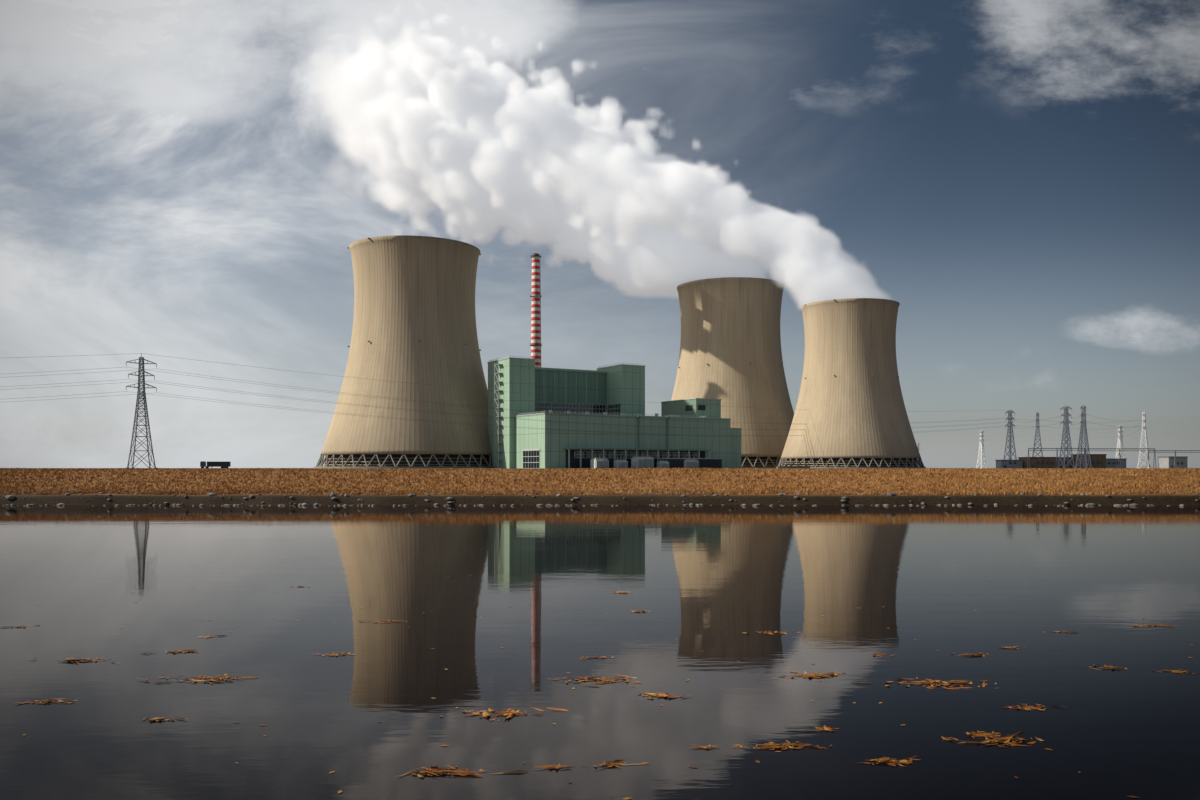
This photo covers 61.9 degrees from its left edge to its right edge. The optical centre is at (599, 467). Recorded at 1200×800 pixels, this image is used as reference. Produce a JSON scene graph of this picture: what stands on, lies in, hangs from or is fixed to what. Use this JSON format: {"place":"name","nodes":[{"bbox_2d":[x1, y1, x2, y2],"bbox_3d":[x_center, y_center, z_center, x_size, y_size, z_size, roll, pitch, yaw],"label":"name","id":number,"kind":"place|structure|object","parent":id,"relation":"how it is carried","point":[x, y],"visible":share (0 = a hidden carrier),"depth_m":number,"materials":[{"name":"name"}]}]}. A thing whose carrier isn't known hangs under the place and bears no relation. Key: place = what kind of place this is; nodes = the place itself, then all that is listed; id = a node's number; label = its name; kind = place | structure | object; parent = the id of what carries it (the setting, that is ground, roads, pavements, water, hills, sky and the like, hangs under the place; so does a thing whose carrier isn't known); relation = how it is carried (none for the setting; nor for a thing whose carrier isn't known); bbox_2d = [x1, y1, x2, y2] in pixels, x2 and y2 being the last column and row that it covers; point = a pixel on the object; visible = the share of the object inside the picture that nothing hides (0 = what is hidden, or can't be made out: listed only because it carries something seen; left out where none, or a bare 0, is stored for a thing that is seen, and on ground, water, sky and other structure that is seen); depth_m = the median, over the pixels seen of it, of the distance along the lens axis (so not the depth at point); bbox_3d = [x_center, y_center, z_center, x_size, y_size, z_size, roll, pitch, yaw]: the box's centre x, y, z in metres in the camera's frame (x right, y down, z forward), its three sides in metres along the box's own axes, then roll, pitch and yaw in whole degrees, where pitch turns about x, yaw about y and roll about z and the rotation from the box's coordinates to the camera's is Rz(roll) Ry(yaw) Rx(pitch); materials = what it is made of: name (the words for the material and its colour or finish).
{"place":"outdoors","nodes":[
{"label":"outdoors","id":0,"kind":"place"},
{"bbox_2d":[314,235,493,467],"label":"cooling tower","id":1,"kind":"structure","parent":0,"point":[414,319],"depth_m":647.32,"materials":[{"name":"concrete"}]},
{"bbox_2d":[0,505,1199,799],"bbox_3d":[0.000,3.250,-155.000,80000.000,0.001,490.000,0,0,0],"label":"water","id":2,"kind":"structure","parent":0,"point":[714,591],"depth_m":19.64,"materials":[{"name":"grey liquid"}]},
{"bbox_2d":[0,524,1191,799],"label":"floating leaves","id":3,"kind":"object","parent":2,"relation":"on","point":[772,746],"visible":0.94,"depth_m":13.21,"materials":[{"name":"orange plant"}]},
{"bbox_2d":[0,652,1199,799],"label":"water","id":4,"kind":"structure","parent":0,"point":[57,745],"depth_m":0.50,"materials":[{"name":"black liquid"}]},
{"bbox_2d":[0,468,1199,504],"bbox_3d":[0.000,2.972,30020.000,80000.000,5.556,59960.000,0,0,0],"label":"ground","id":5,"kind":"structure","parent":0,"point":[1163,498],"depth_m":87.95,"materials":[{"name":"brown soil"}]},
{"bbox_2d":[126,353,156,468],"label":"pylon","id":6,"kind":"object","parent":5,"relation":"on","point":[143,393],"visible":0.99,"depth_m":494.46,"materials":[{"name":"silver metal"}]},
{"bbox_2d":[0,353,1140,440],"bbox_3d":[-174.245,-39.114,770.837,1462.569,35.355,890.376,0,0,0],"label":"conductors","id":7,"kind":"object","parent":6,"relation":"hanging from","point":[456,404],"visible":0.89,"depth_m":561.85,"materials":[{"name":"grey"}]},
{"bbox_2d":[200,461,230,467],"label":"truck","id":8,"kind":"object","parent":5,"relation":"on","point":[217,464],"visible":0.86,"depth_m":554.72,"materials":[{"name":"black metal"}]},
{"bbox_2d":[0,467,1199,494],"bbox_3d":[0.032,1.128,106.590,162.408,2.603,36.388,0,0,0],"label":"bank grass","id":9,"kind":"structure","parent":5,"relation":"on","point":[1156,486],"depth_m":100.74,"materials":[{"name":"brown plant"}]},
{"bbox_2d":[0,492,1199,505],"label":"bank stones","id":10,"kind":"object","parent":5,"relation":"on","point":[9,497],"visible":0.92,"depth_m":87.18,"materials":[{"name":"grey stone"}]},
{"bbox_2d":[487,356,741,467],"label":"power station","id":11,"kind":"object","parent":5,"relation":"on","point":[694,444],"visible":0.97,"depth_m":642.87,"materials":[{"name":"green metal"}]},
{"bbox_2d":[530,253,541,366],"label":"chimney","id":12,"kind":"object","parent":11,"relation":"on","point":[536,343],"visible":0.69,"depth_m":777.09,"materials":[{"name":"red metal"}]},
{"bbox_2d":[776,298,925,467],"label":"cooling tower","id":13,"kind":"structure","parent":5,"relation":"on","point":[851,401],"depth_m":683.88,"materials":[{"name":"concrete"}]},
{"bbox_2d":[976,430,986,467],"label":"pylon","id":14,"kind":"object","parent":5,"relation":"on","point":[981,443],"visible":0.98,"depth_m":1215.11,"materials":[{"name":"silver metal"}]},
{"bbox_2d":[1003,410,1016,459],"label":"pylon","id":15,"kind":"object","parent":5,"relation":"on","point":[1009,429],"visible":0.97,"depth_m":789.07,"materials":[{"name":"silver metal"}]},
{"bbox_2d":[1032,412,1042,456],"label":"pylon","id":16,"kind":"object","parent":5,"relation":"on","point":[1038,432],"visible":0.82,"depth_m":816.67,"materials":[{"name":"silver metal"}]},
{"bbox_2d":[1058,406,1074,467],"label":"pylon","id":17,"kind":"object","parent":5,"relation":"on","point":[1066,421],"visible":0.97,"depth_m":737.00,"materials":[{"name":"silver metal"}]},
{"bbox_2d":[1075,404,1091,467],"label":"pylon","id":18,"kind":"object","parent":5,"relation":"on","point":[1083,421],"visible":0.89,"depth_m":725.44,"materials":[{"name":"silver metal"}]},
{"bbox_2d":[996,448,1199,467],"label":"substation","id":19,"kind":"object","parent":5,"relation":"on","point":[1103,461],"visible":0.85,"depth_m":742.00,"materials":[{"name":"grey"}]},
{"bbox_2d":[1116,425,1124,457],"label":"pylon","id":20,"kind":"object","parent":5,"relation":"on","point":[1120,436],"visible":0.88,"depth_m":1070.19,"materials":[{"name":"silver metal"}]},
{"bbox_2d":[1137,412,1150,467],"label":"pylon","id":21,"kind":"object","parent":5,"relation":"on","point":[1143,435],"visible":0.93,"depth_m":817.35,"materials":[{"name":"silver metal"}]},
{"bbox_2d":[0,0,1199,467],"label":"sky","id":22,"kind":"structure","parent":0,"point":[196,180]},
{"bbox_2d":[671,277,793,467],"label":"cooling tower","id":23,"kind":"structure","parent":0,"point":[730,355],"depth_m":789.20,"materials":[{"name":"concrete"}]}
]}

